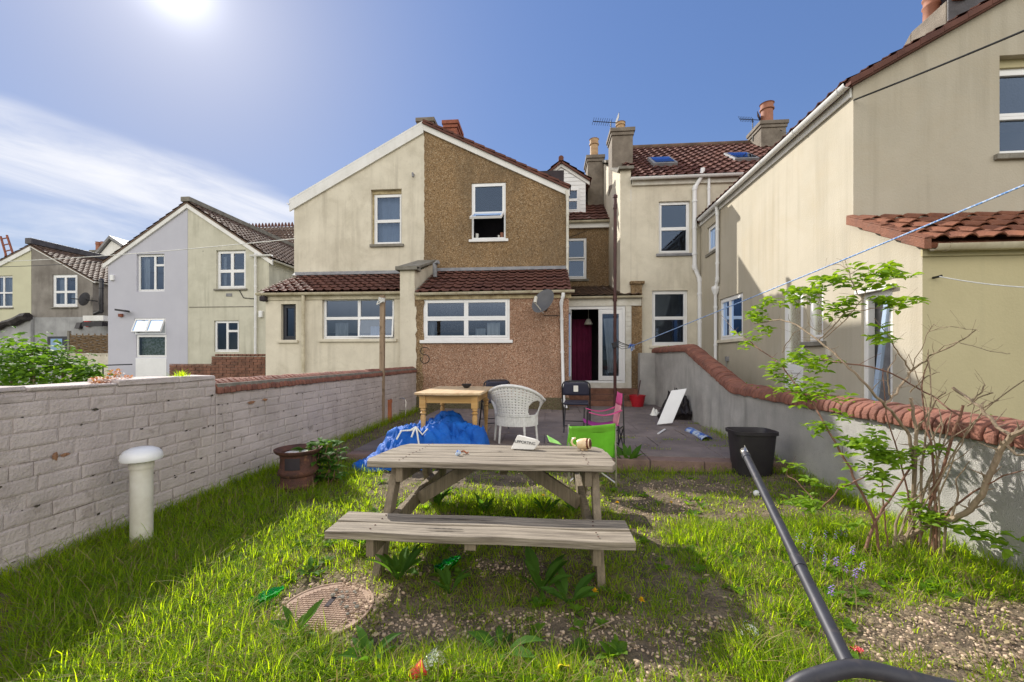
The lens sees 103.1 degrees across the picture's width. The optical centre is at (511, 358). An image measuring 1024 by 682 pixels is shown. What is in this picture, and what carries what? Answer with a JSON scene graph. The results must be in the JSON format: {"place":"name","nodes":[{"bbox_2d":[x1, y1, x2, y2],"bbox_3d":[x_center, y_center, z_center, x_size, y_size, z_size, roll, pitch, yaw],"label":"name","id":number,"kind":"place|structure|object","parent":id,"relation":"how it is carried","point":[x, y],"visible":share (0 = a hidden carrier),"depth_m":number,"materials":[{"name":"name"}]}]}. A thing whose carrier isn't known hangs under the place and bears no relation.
{"place":"outdoors","nodes":[
{"label":"outdoors","id":0,"kind":"place"},
{"bbox_2d":[169,354,265,378],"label":"brick wall","id":1,"kind":"structure","parent":0,"point":[243,365],"depth_m":10.97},
{"bbox_2d":[317,410,433,458],"bbox_3d":[-2.097,1.217,7.171,0.620,0.042,4.460,0,0,5],"label":"soil strip","id":2,"kind":"object","parent":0,"point":[356,445],"visible":0.51,"depth_m":6.42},
{"bbox_2d":[387,399,391,421],"bbox_3d":[-2.360,1.000,7.775,0.140,0.420,0.136,0,0,5],"label":"clay pipe","id":3,"kind":"object","parent":2,"relation":"on","point":[389,408],"visible":0.58,"depth_m":7.73,"materials":[{"name":"ceramic"}]},
{"bbox_2d":[0,0,922,258],"label":"sky","id":4,"kind":"structure","parent":0,"point":[113,113],"materials":[{"name":"blue"}]},
{"bbox_2d":[0,459,1023,681],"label":"garden soil","id":5,"kind":"structure","parent":0,"point":[719,599],"depth_m":2.20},
{"bbox_2d":[118,446,163,544],"bbox_3d":[-2.473,0.922,2.716,0.224,0.663,0.224,0,0,5],"label":"vent pipe","id":6,"kind":"object","parent":5,"relation":"on","point":[139,461],"visible":0.92,"depth_m":2.67,"materials":[{"name":"white plastic"}]},
{"bbox_2d":[248,585,284,605],"bbox_3d":[-1.305,1.271,2.161,0.169,0.082,0.067,0,0,-29],"label":"plastic bottle","id":7,"kind":"object","parent":5,"relation":"on","point":[273,592],"visible":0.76,"depth_m":2.15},
{"bbox_2d":[269,598,323,641],"bbox_3d":[-0.999,1.235,1.875,0.231,0.118,0.212,0,0,-20],"label":"dock plant","id":8,"kind":"object","parent":5,"relation":"on","point":[309,613],"visible":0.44,"depth_m":1.92,"materials":[{"name":"green plant"}]},
{"bbox_2d":[273,443,322,492],"bbox_3d":[-2.068,1.063,3.941,0.427,0.386,0.427,0,0,5],"label":"brazier","id":9,"kind":"object","parent":5,"relation":"on","point":[295,468],"visible":0.88,"depth_m":3.81,"materials":[{"name":"metal"}]},
{"bbox_2d":[296,556,322,574],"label":"dock plant","id":10,"kind":"object","parent":5,"relation":"on","point":[310,563],"visible":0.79,"depth_m":2.46,"materials":[{"name":"green plant"}]},
{"bbox_2d":[291,437,349,484],"bbox_3d":[-1.897,1.034,4.079,0.537,0.462,0.484,0,0,5],"label":"leafy weed","id":11,"kind":"object","parent":5,"relation":"on","point":[331,468],"visible":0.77,"depth_m":4.02,"materials":[{"name":"green plant"}]},
{"bbox_2d":[273,582,373,640],"bbox_3d":[-0.954,1.292,2.080,0.470,0.037,0.470,0,0,5],"label":"manhole cover","id":12,"kind":"object","parent":5,"relation":"on","point":[330,607],"visible":0.69,"depth_m":2.10,"materials":[{"name":"metal"}]},
{"bbox_2d":[348,539,365,544],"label":"dock plant","id":13,"kind":"object","parent":5,"relation":"on","point":[361,541],"visible":0.16,"depth_m":2.79,"materials":[{"name":"green plant"}]},
{"bbox_2d":[338,625,403,661],"bbox_3d":[-0.606,1.258,1.738,0.238,0.103,0.245,0,0,5],"label":"dock plant","id":14,"kind":"object","parent":5,"relation":"on","point":[364,640],"visible":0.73,"depth_m":1.78,"materials":[{"name":"green plant"}]},
{"bbox_2d":[363,543,424,578],"bbox_3d":[-0.653,1.190,2.327,0.369,0.196,0.340,0,0,44],"label":"dock plant","id":15,"kind":"object","parent":5,"relation":"on","point":[404,562],"visible":0.98,"depth_m":2.38,"materials":[{"name":"green plant"}]},
{"bbox_2d":[406,645,444,679],"bbox_3d":[-0.354,1.254,1.657,0.162,0.130,0.066,0,0,-13],"label":"plastic wrapper","id":16,"kind":"object","parent":5,"relation":"on","point":[424,663],"visible":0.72,"depth_m":1.64,"materials":[{"name":"red plastic"}]},
{"bbox_2d":[433,488,451,505],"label":"dock plant","id":17,"kind":"object","parent":5,"relation":"on","point":[439,497],"visible":0.79,"depth_m":3.51,"materials":[{"name":"green plant"}]},
{"bbox_2d":[433,555,460,572],"bbox_3d":[-0.390,1.258,2.472,0.169,0.082,0.067,0,0,-29],"label":"plastic bottle","id":18,"kind":"object","parent":5,"relation":"on","point":[453,560],"visible":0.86,"depth_m":2.46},
{"bbox_2d":[431,564,471,593],"bbox_3d":[-0.325,1.207,2.233,0.238,0.162,0.214,0,0,5],"label":"dock plant","id":19,"kind":"object","parent":5,"relation":"on","point":[445,576],"visible":0.99,"depth_m":2.25,"materials":[{"name":"green plant"}]},
{"bbox_2d":[324,443,635,587],"bbox_3d":[-0.120,1.015,2.960,1.656,0.715,1.683,0,0,5],"label":"picnic table","id":20,"kind":"object","parent":5,"relation":"on","point":[595,534],"visible":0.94,"depth_m":2.47,"materials":[{"name":"brown wood"}]},
{"bbox_2d":[511,435,539,449],"bbox_3d":[0.109,0.650,3.164,0.219,0.103,0.098,0,0,10],"label":"paper bag","id":21,"kind":"object","parent":20,"relation":"on","point":[524,442],"visible":1,"depth_m":3.13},
{"bbox_2d":[547,435,561,444],"bbox_3d":[0.352,0.684,3.393,0.121,0.070,0.052,0,0,5],"label":"green plastic piece","id":22,"kind":"object","parent":20,"relation":"on","point":[551,440],"visible":1,"depth_m":3.39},
{"bbox_2d":[571,437,591,449],"bbox_3d":[0.536,0.658,3.135,0.150,0.102,0.086,0,0,25],"label":"mug","id":23,"kind":"object","parent":20,"relation":"on","point":[584,443],"visible":1,"depth_m":3.10,"materials":[{"name":"brown ceramic"}]},
{"bbox_2d":[474,493,494,514],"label":"dock plant","id":24,"kind":"object","parent":5,"relation":"on","point":[481,502],"visible":0.77,"depth_m":3.39,"materials":[{"name":"green plant"}]},
{"bbox_2d":[467,625,544,659],"bbox_3d":[-0.030,1.248,1.767,0.332,0.091,0.232,0,0,38],"label":"dock plant","id":25,"kind":"object","parent":5,"relation":"on","point":[484,634],"visible":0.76,"depth_m":1.78,"materials":[{"name":"green plant"}]},
{"bbox_2d":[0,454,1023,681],"bbox_3d":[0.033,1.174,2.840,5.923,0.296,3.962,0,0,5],"label":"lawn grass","id":26,"kind":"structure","parent":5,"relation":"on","point":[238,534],"depth_m":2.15,"materials":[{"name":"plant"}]},
{"bbox_2d":[0,457,1023,681],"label":"dry grass","id":27,"kind":"structure","parent":5,"relation":"on","point":[519,664],"depth_m":2.07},
{"bbox_2d":[0,405,1023,590],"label":"edge grass","id":28,"kind":"structure","parent":5,"relation":"on","point":[857,504],"depth_m":3.56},
{"bbox_2d":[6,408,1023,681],"bbox_3d":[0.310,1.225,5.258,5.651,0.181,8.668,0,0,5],"label":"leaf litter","id":29,"kind":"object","parent":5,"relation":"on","point":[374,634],"visible":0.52,"depth_m":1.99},
{"bbox_2d":[54,470,1023,681],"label":"ground weeds","id":30,"kind":"object","parent":5,"relation":"on","point":[615,649],"visible":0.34,"depth_m":2.24,"materials":[{"name":"green plant"}]},
{"bbox_2d":[532,496,559,513],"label":"dock plant","id":31,"kind":"object","parent":5,"relation":"on","point":[551,504],"visible":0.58,"depth_m":3.40,"materials":[{"name":"green plant"}]},
{"bbox_2d":[519,546,572,592],"bbox_3d":[0.182,1.188,2.268,0.299,0.210,0.372,0,0,5],"label":"dock plant","id":32,"kind":"object","parent":5,"relation":"on","point":[531,561],"visible":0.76,"depth_m":2.24,"materials":[{"name":"green plant"}]},
{"bbox_2d":[98,472,1023,681],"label":"gravel","id":33,"kind":"structure","parent":5,"relation":"on","point":[890,625],"depth_m":1.94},
{"bbox_2d":[541,567,597,602],"bbox_3d":[0.302,1.223,2.150,0.306,0.134,0.324,0,0,5],"label":"dock plant","id":34,"kind":"object","parent":5,"relation":"on","point":[582,589],"visible":0.78,"depth_m":2.15,"materials":[{"name":"green plant"}]},
{"bbox_2d":[563,501,580,513],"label":"dock plant","id":35,"kind":"object","parent":5,"relation":"on","point":[568,505],"visible":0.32,"depth_m":3.38,"materials":[{"name":"green plant"}]},
{"bbox_2d":[567,423,616,486],"bbox_3d":[0.817,0.967,4.270,0.492,0.627,0.513,0,0,5],"label":"camping chair","id":36,"kind":"object","parent":5,"relation":"on","point":[603,437],"visible":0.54,"depth_m":4.05,"materials":[{"name":"green fabric"}]},
{"bbox_2d":[591,620,613,629],"bbox_3d":[0.429,1.265,1.927,0.127,0.016,0.006,0,0,-25],"label":"stick","id":37,"kind":"object","parent":5,"relation":"on","point":[602,625],"visible":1,"depth_m":1.93,"materials":[{"name":"wood"}]},
{"bbox_2d":[617,443,644,458],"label":"dock plant","id":38,"kind":"object","parent":5,"relation":"on","point":[626,452],"visible":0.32,"depth_m":4.82,"materials":[{"name":"green plant"}]},
{"bbox_2d":[639,596,644,615],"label":"dandelion","id":39,"kind":"object","parent":5,"relation":"on","point":[641,599],"visible":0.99,"depth_m":2.01,"materials":[{"name":"yellow plant"}]},
{"bbox_2d":[737,621,758,639],"bbox_3d":[1.065,1.242,1.839,0.076,0.086,0.089,0,0,-30],"label":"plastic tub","id":40,"kind":"object","parent":5,"relation":"on","point":[744,628],"visible":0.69,"depth_m":1.84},
{"bbox_2d":[725,427,778,476],"bbox_3d":[2.630,1.038,4.470,0.470,0.500,0.376,0,0,5],"label":"dustbin","id":41,"kind":"object","parent":5,"relation":"on","point":[759,443],"visible":0.91,"depth_m":4.32,"materials":[{"name":"black plastic"}]},
{"bbox_2d":[827,585,834,606],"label":"bluebell","id":42,"kind":"object","parent":5,"relation":"on","point":[830,591],"visible":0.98,"depth_m":2.10,"materials":[{"name":"purple plant"}]},
{"bbox_2d":[740,445,955,681],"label":"metal frame","id":43,"kind":"object","parent":5,"relation":"on","point":[845,665],"visible":1,"depth_m":0.82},
{"bbox_2d":[853,568,858,588],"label":"bluebell","id":44,"kind":"object","parent":5,"relation":"on","point":[854,575],"visible":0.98,"depth_m":2.27,"materials":[{"name":"purple plant"}]},
{"bbox_2d":[849,645,863,653],"bbox_3d":[1.516,1.281,1.789,0.041,0.018,0.031,0,0,5],"label":"red scrap","id":45,"kind":"object","parent":5,"relation":"on","point":[857,649],"visible":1,"depth_m":1.78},
{"bbox_2d":[859,562,865,584],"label":"bluebell","id":46,"kind":"object","parent":5,"relation":"on","point":[861,568],"visible":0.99,"depth_m":2.33,"materials":[{"name":"purple plant"}]},
{"bbox_2d":[721,258,1023,561],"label":"shrub","id":47,"kind":"object","parent":5,"relation":"on","point":[935,518],"visible":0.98,"depth_m":2.62,"materials":[{"name":"green plant"}]},
{"bbox_2d":[354,405,777,470],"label":"patio","id":48,"kind":"structure","parent":0,"point":[644,428],"depth_m":6.37,"materials":[{"name":"concrete"}]},
{"bbox_2d":[352,410,489,471],"bbox_3d":[-1.056,0.998,5.207,1.950,0.565,1.700,0,0,5],"label":"tarpaulin","id":49,"kind":"object","parent":48,"relation":"on","point":[448,427],"visible":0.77,"depth_m":4.87,"materials":[{"name":"blue plastic"}]},
{"bbox_2d":[414,386,492,432],"bbox_3d":[-0.750,0.798,5.678,0.880,0.725,1.250,0,0,5],"label":"pine table","id":50,"kind":"object","parent":48,"relation":"on","point":[472,395],"visible":0.89,"depth_m":5.19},
{"bbox_2d":[479,379,509,428],"bbox_3d":[-0.293,0.758,6.823,0.453,0.820,0.507,0,0,-15],"label":"folding chair","id":51,"kind":"object","parent":48,"relation":"on","point":[493,382],"visible":0.43,"depth_m":6.63,"materials":[{"name":"black paint"}]},
{"bbox_2d":[487,384,545,443],"bbox_3d":[0.034,0.753,5.592,0.826,0.816,0.532,0,0,17],"label":"wicker chair","id":52,"kind":"object","parent":48,"relation":"on","point":[504,417],"visible":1,"depth_m":5.43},
{"bbox_2d":[346,451,789,471],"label":"patio kerb","id":53,"kind":"structure","parent":48,"relation":"on","point":[679,463],"depth_m":4.62,"materials":[{"name":"concrete"}]},
{"bbox_2d":[561,380,590,432],"bbox_3d":[1.032,0.758,6.525,0.453,0.819,0.508,0,0,11],"label":"folding chair","id":54,"kind":"object","parent":48,"relation":"on","point":[577,387],"visible":0.99,"depth_m":6.35,"materials":[{"name":"black paint"}]},
{"bbox_2d":[583,391,624,449],"bbox_3d":[1.168,0.800,5.221,0.480,0.721,0.460,0,0,5],"label":"camping chair","id":55,"kind":"object","parent":48,"relation":"on","point":[618,405],"visible":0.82,"depth_m":5.12,"materials":[{"name":"pink"}]},
{"bbox_2d":[611,194,634,408],"bbox_3d":[2.550,-1.305,9.338,0.529,4.930,0.147,0,0,10],"label":"pipe post","id":56,"kind":"object","parent":48,"relation":"on","point":[615,346],"visible":1,"depth_m":9.36,"materials":[{"name":"brown metal"}]},
{"bbox_2d":[632,184,1023,345],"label":"clothes line","id":57,"kind":"object","parent":56,"relation":"attached to","point":[1006,192],"visible":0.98,"depth_m":4.01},
{"bbox_2d":[629,394,645,406],"bbox_3d":[3.010,1.025,9.782,0.410,0.270,0.396,0,0,5],"label":"bucket","id":58,"kind":"object","parent":48,"relation":"on","point":[637,401],"visible":0.99,"depth_m":9.65,"materials":[{"name":"plastic"}]},
{"bbox_2d":[649,408,658,415],"bbox_3d":[2.906,1.081,8.212,0.220,0.165,0.200,0,0,5],"label":"plastic wrap","id":59,"kind":"object","parent":48,"relation":"on","point":[654,412],"visible":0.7,"depth_m":8.19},
{"bbox_2d":[657,389,685,424],"bbox_3d":[2.780,0.847,7.080,0.537,0.634,0.173,0,0,-19],"label":"white offcut","id":60,"kind":"object","parent":48,"relation":"on","point":[671,406],"visible":1,"depth_m":7.06,"materials":[{"name":"plastic"}]},
{"bbox_2d":[657,388,691,419],"bbox_3d":[3.123,0.857,7.812,0.687,0.607,0.664,0,0,5],"label":"black sack","id":61,"kind":"object","parent":48,"relation":"on","point":[684,412],"visible":0.39,"depth_m":7.60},
{"bbox_2d":[685,427,711,439],"bbox_3d":[2.799,1.127,6.128,0.181,0.057,0.862,0,0,6],"label":"blue packet","id":62,"kind":"object","parent":48,"relation":"on","point":[697,433],"visible":1,"depth_m":6.05},
{"label":"ground","id":63,"kind":"structure","parent":0,"visible":0},
{"bbox_2d":[0,244,74,383],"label":"terraced house","id":64,"kind":"structure","parent":63,"relation":"on","point":[16,296],"depth_m":21.66,"materials":[{"name":"paint"}]},
{"bbox_2d":[0,235,13,255],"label":"ladder","id":65,"kind":"object","parent":64,"relation":"on","point":[3,245],"visible":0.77,"depth_m":23.51,"materials":[{"name":"red metal"}]},
{"bbox_2d":[0,276,13,308],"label":"window","id":66,"kind":"structure","parent":64,"relation":"in","point":[6,292],"depth_m":21.97,"materials":[{"name":"white plastic"}]},
{"bbox_2d":[0,326,120,385],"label":"bush","id":67,"kind":"object","parent":63,"relation":"on","point":[84,372],"visible":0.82,"depth_m":4.63,"materials":[{"name":"green plant"}]},
{"bbox_2d":[25,238,107,383],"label":"terraced house","id":68,"kind":"structure","parent":63,"relation":"on","point":[81,308],"depth_m":21.51,"materials":[{"name":"paint"}]},
{"bbox_2d":[47,336,66,353],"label":"window","id":69,"kind":"structure","parent":68,"relation":"in","point":[50,339],"depth_m":21.39,"materials":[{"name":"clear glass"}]},
{"bbox_2d":[49,274,78,307],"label":"window","id":70,"kind":"structure","parent":68,"relation":"in","point":[63,291],"depth_m":21.52,"materials":[{"name":"white plastic"}]},
{"bbox_2d":[65,353,107,382],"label":"wall","id":71,"kind":"structure","parent":63,"relation":"on","point":[103,359],"depth_m":19.73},
{"bbox_2d":[67,331,107,356],"bbox_3d":[-19.989,-0.676,19.741,3.413,1.311,0.140,0,0,5],"label":"woven fence","id":72,"kind":"object","parent":71,"relation":"on","point":[92,342],"visible":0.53,"depth_m":19.77,"materials":[{"name":"wood"}]},
{"bbox_2d":[89,236,127,254],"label":"distant house","id":73,"kind":"structure","parent":63,"relation":"on","point":[109,245],"depth_m":33.92,"materials":[{"name":"paint"}]},
{"bbox_2d":[99,364,132,374],"bbox_3d":[-15.306,0.888,15.535,1.727,1.348,0.050,0,0,5],"label":"handrail","id":74,"kind":"object","parent":63,"relation":"on","point":[113,365],"visible":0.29,"depth_m":15.52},
{"bbox_2d":[102,201,243,377],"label":"terraced house","id":75,"kind":"structure","parent":63,"relation":"on","point":[147,314],"depth_m":16.28,"materials":[{"name":"paint"}]},
{"bbox_2d":[131,318,165,333],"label":"window","id":76,"kind":"structure","parent":75,"relation":"in","point":[142,325],"depth_m":16.22,"materials":[{"name":"white plastic"}]},
{"bbox_2d":[139,254,163,291],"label":"window","id":77,"kind":"structure","parent":75,"relation":"in","point":[146,257],"depth_m":16.38,"materials":[{"name":"white plastic"}]},
{"bbox_2d":[136,358,166,376],"bbox_3d":[-14.422,0.387,16.279,1.332,0.773,0.070,0,0,5],"label":"door panel","id":78,"kind":"structure","parent":75,"relation":"in","point":[145,367],"depth_m":16.24,"materials":[{"name":"white plastic"}]},
{"bbox_2d":[137,335,166,357],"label":"window","id":79,"kind":"structure","parent":75,"relation":"in","point":[152,345],"depth_m":16.44,"materials":[{"name":"white plastic"}]},
{"bbox_2d":[0,366,416,578],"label":"brick wall","id":80,"kind":"structure","parent":63,"relation":"on","point":[64,474],"depth_m":3.06,"materials":[{"name":"brick"}]},
{"bbox_2d":[89,368,132,383],"bbox_3d":[-2.869,0.128,2.909,0.205,0.110,0.400,0,0,5],"label":"sedum","id":81,"kind":"object","parent":80,"relation":"on","point":[99,377],"visible":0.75,"depth_m":2.88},
{"bbox_2d":[166,369,190,376],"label":"wall grass","id":82,"kind":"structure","parent":80,"relation":"on","point":[181,372],"depth_m":3.46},
{"bbox_2d":[181,196,293,363],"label":"terraced house","id":83,"kind":"structure","parent":63,"relation":"on","point":[226,311],"depth_m":16.06,"materials":[{"name":"paint"}]},
{"bbox_2d":[1,261,102,266],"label":"overhead cable","id":84,"kind":"object","parent":83,"relation":"attached to","point":[44,265],"visible":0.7,"depth_m":18.84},
{"bbox_2d":[215,321,238,351],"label":"window","id":85,"kind":"structure","parent":83,"relation":"in","point":[228,330],"depth_m":16.05,"materials":[{"name":"white plastic"}]},
{"bbox_2d":[213,250,246,290],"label":"window","id":86,"kind":"structure","parent":83,"relation":"in","point":[220,288],"depth_m":16.05,"materials":[{"name":"white plastic"}]},
{"bbox_2d":[249,222,293,243],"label":"terrace roof range","id":87,"kind":"structure","parent":63,"relation":"on","point":[282,231],"depth_m":26.45,"materials":[{"name":"brown tile"}]},
{"bbox_2d":[255,121,438,374],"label":"terraced house","id":88,"kind":"structure","parent":63,"relation":"on","point":[358,236],"depth_m":11.06,"materials":[{"name":"paint"}]},
{"bbox_2d":[0,238,295,261],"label":"overhead cable","id":89,"kind":"object","parent":88,"relation":"attached to","point":[157,251],"visible":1,"depth_m":13.44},
{"bbox_2d":[277,304,298,342],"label":"window","id":90,"kind":"structure","parent":88,"relation":"in","point":[286,339],"depth_m":9.97,"materials":[{"name":"grey glass"}]},
{"bbox_2d":[318,299,396,341],"bbox_3d":[-3.684,-0.923,9.853,1.934,1.070,0.320,0,0,5],"label":"window","id":91,"kind":"structure","parent":88,"relation":"in","point":[341,329],"depth_m":9.82,"materials":[{"name":"white plastic"}]},
{"bbox_2d":[369,194,403,246],"bbox_3d":[-3.406,-3.780,11.242,0.956,1.485,0.356,0,0,5],"label":"window","id":92,"kind":"structure","parent":88,"relation":"in","point":[387,212],"depth_m":11.37,"materials":[{"name":"white plastic"}]},
{"bbox_2d":[376,295,385,422],"bbox_3d":[-2.390,0.125,7.460,0.139,2.572,0.147,0,0,5],"label":"timber post","id":93,"kind":"object","parent":63,"relation":"on","point":[381,299],"visible":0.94,"depth_m":7.46,"materials":[{"name":"brown wood"}]},
{"bbox_2d":[413,117,644,410],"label":"terraced house","id":94,"kind":"structure","parent":63,"relation":"on","point":[526,300],"depth_m":10.78,"materials":[{"name":"brown concrete"}]},
{"bbox_2d":[420,299,512,342],"bbox_3d":[-1.045,-0.855,9.398,2.147,1.027,0.254,0,0,5],"label":"window","id":95,"kind":"structure","parent":94,"relation":"in","point":[493,335],"depth_m":9.33,"materials":[{"name":"white plastic"}]},
{"bbox_2d":[469,183,507,241],"bbox_3d":[-0.646,-3.900,10.652,1.062,1.583,0.649,0,0,5],"label":"window","id":96,"kind":"structure","parent":94,"relation":"in","point":[497,214],"depth_m":10.87,"materials":[{"name":"white plastic"}]},
{"bbox_2d":[569,308,571,379],"bbox_3d":[1.453,-0.346,10.452,0.140,1.873,0.722,0,0,9],"label":"door frame","id":97,"kind":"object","parent":94,"relation":"in","point":[570,311],"depth_m":10.70,"materials":[{"name":"white plastic"}]},
{"bbox_2d":[569,188,579,212],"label":"window","id":98,"kind":"structure","parent":94,"relation":"in","point":[577,199],"depth_m":13.29,"materials":[{"name":"white plastic"}]},
{"bbox_2d":[569,238,588,280],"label":"window","id":99,"kind":"structure","parent":94,"relation":"in","point":[572,278],"depth_m":12.88,"materials":[{"name":"white plastic"}]},
{"bbox_2d":[598,309,622,380],"bbox_3d":[2.612,-0.347,10.766,0.649,1.873,0.117,0,0,5],"label":"door","id":100,"kind":"structure","parent":94,"relation":"in","point":[608,322],"depth_m":10.73,"materials":[{"name":"white plastic"}]},
{"bbox_2d":[592,0,1023,419],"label":"terraced house","id":101,"kind":"structure","parent":63,"relation":"on","point":[708,228],"depth_m":5.31,"materials":[{"name":"paint"}]},
{"bbox_2d":[649,291,686,347],"bbox_3d":[4.151,-1.017,10.733,1.055,1.525,0.165,0,0,5],"label":"window","id":102,"kind":"structure","parent":101,"relation":"in","point":[654,344],"depth_m":10.74,"materials":[{"name":"white plastic"}]},
{"bbox_2d":[656,202,691,256],"bbox_3d":[4.267,-3.398,10.718,0.938,1.449,0.175,0,0,5],"label":"window","id":103,"kind":"structure","parent":101,"relation":"in","point":[661,253],"depth_m":10.72,"materials":[{"name":"white plastic"}]},
{"bbox_2d":[705,223,715,257],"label":"window","id":104,"kind":"structure","parent":101,"relation":"in","point":[712,233],"depth_m":9.95,"materials":[{"name":"white plastic"}]},
{"bbox_2d":[717,293,744,342],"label":"window","id":105,"kind":"structure","parent":101,"relation":"in","point":[733,315],"depth_m":8.87,"materials":[{"name":"white plastic"}]},
{"bbox_2d":[785,289,802,390],"bbox_3d":[4.648,-0.031,6.635,0.077,2.183,0.585,0,0,5],"label":"door","id":106,"kind":"structure","parent":101,"relation":"in","point":[795,315],"depth_m":6.72,"materials":[{"name":"white plastic"}]},
{"bbox_2d":[790,373,800,388],"bbox_3d":[4.644,0.568,6.636,0.035,0.723,0.325,0,0,5],"label":"door panel","id":107,"kind":"structure","parent":101,"relation":"in","point":[794,374],"depth_m":6.61,"materials":[{"name":"white plastic"}]},
{"bbox_2d":[800,285,825,346],"bbox_3d":[4.552,-0.625,6.078,0.175,0.892,0.515,0,0,5],"label":"window","id":108,"kind":"structure","parent":101,"relation":"in","point":[817,323],"depth_m":6.12,"materials":[{"name":"white plastic"}]},
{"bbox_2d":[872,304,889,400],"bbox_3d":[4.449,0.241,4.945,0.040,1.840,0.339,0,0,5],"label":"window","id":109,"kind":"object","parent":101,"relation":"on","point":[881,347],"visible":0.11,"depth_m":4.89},
{"bbox_2d":[875,302,889,400],"bbox_3d":[4.608,0.231,4.987,0.030,1.917,0.420,0,0,5],"label":"door","id":110,"kind":"structure","parent":101,"relation":"in","point":[878,313],"depth_m":5.03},
{"bbox_2d":[854,30,1023,100],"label":"overhead cable","id":111,"kind":"object","parent":101,"relation":"attached to","point":[986,46],"visible":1,"depth_m":4.52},
{"bbox_2d":[939,276,1023,287],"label":"clothes line","id":112,"kind":"object","parent":101,"relation":"attached to","point":[982,283],"visible":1,"depth_m":4.05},
{"bbox_2d":[994,68,1023,160],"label":"window","id":113,"kind":"structure","parent":101,"relation":"in","point":[1004,73],"depth_m":5.25,"materials":[{"name":"white plastic"}]},
{"bbox_2d":[638,344,1023,576],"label":"rendered wall","id":114,"kind":"structure","parent":63,"relation":"on","point":[719,395],"depth_m":3.58,"materials":[{"name":"grey concrete"}]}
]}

